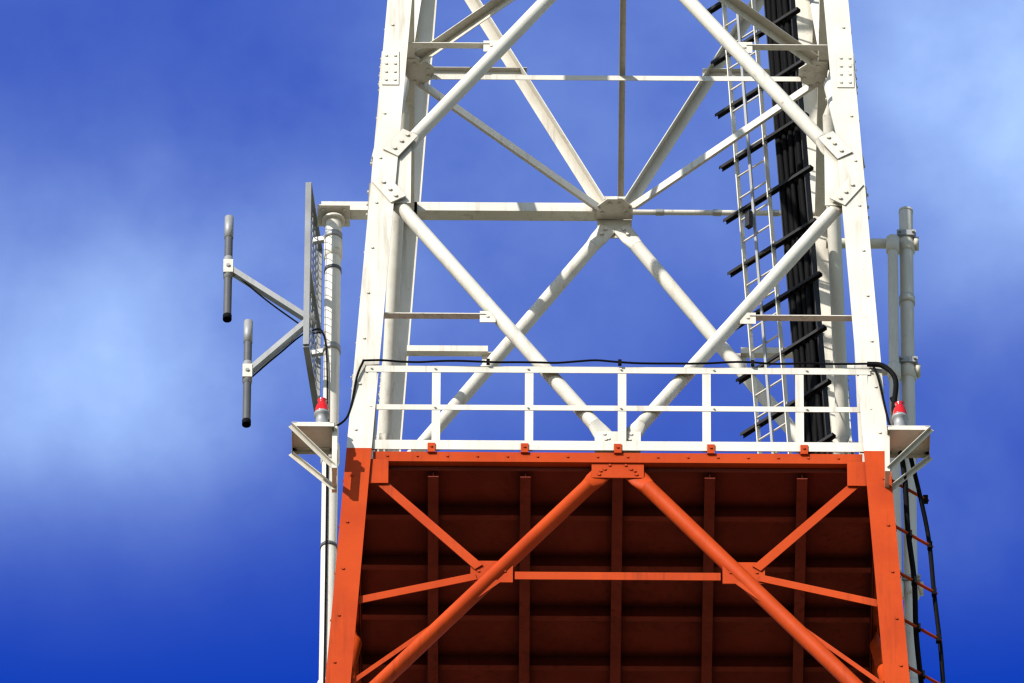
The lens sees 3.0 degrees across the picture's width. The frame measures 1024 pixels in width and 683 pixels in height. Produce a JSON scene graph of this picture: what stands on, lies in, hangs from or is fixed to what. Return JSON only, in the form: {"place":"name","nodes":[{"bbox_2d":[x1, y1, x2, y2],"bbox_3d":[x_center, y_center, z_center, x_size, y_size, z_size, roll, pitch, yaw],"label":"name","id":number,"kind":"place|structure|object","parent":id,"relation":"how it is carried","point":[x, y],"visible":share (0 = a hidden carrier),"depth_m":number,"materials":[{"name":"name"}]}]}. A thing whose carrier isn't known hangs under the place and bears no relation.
{"place":"outdoors","nodes":[
{"label":"outdoors","id":0,"kind":"place"},
{"bbox_2d":[0,0,1023,682],"label":"sky","id":1,"kind":"structure","parent":0,"point":[148,534],"materials":[{"name":"blue"}]},
{"label":"ground","id":2,"kind":"structure","parent":0,"visible":0},
{"bbox_2d":[317,0,909,682],"bbox_3d":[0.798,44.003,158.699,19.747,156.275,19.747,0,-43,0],"label":"lattice tower","id":3,"kind":"structure","parent":2,"relation":"on","point":[393,210],"depth_m":198.63,"materials":[{"name":"white metal"}]},
{"bbox_2d":[223,182,344,682],"bbox_3d":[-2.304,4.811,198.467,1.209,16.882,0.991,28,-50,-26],"label":"antenna","id":4,"kind":"object","parent":3,"relation":"attached to","point":[333,223],"visible":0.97,"depth_m":203.00,"materials":[{"name":"white paint"}]},
{"bbox_2d":[289,360,363,492],"bbox_3d":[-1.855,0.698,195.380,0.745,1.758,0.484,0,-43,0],"label":"warning light","id":5,"kind":"object","parent":3,"relation":"attached to","point":[318,437],"visible":1,"depth_m":195.11,"materials":[{"name":"white paint"}]},
{"bbox_2d":[356,451,879,682],"bbox_3d":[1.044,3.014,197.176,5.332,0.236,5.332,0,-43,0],"label":"platform underside","id":6,"kind":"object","parent":3,"relation":"on","point":[487,506],"depth_m":196.41,"materials":[{"name":"paint"}]},
{"bbox_2d":[362,358,944,682],"bbox_3d":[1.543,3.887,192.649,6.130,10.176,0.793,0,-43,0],"label":"cables","id":7,"kind":"object","parent":3,"relation":"attached to","point":[915,624],"visible":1,"depth_m":194.96,"materials":[{"name":"black rubber"}]},
{"bbox_2d":[707,0,835,453],"bbox_3d":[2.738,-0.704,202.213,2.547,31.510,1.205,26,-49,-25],"label":"ladder","id":8,"kind":"object","parent":3,"relation":"attached to","point":[798,220],"visible":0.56,"depth_m":202.54,"materials":[{"name":"metal"}]},
{"bbox_2d":[826,206,923,682],"bbox_3d":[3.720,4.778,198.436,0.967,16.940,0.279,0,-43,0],"label":"pipe mast","id":9,"kind":"object","parent":3,"relation":"attached to","point":[903,244],"visible":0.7,"depth_m":202.68,"materials":[{"name":"grey metal"}]},
{"bbox_2d":[872,366,933,489],"bbox_3d":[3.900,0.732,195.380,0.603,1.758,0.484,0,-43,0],"label":"warning light","id":10,"kind":"object","parent":3,"relation":"attached to","point":[909,441],"visible":1,"depth_m":195.11,"materials":[{"name":"white paint"}]}
]}

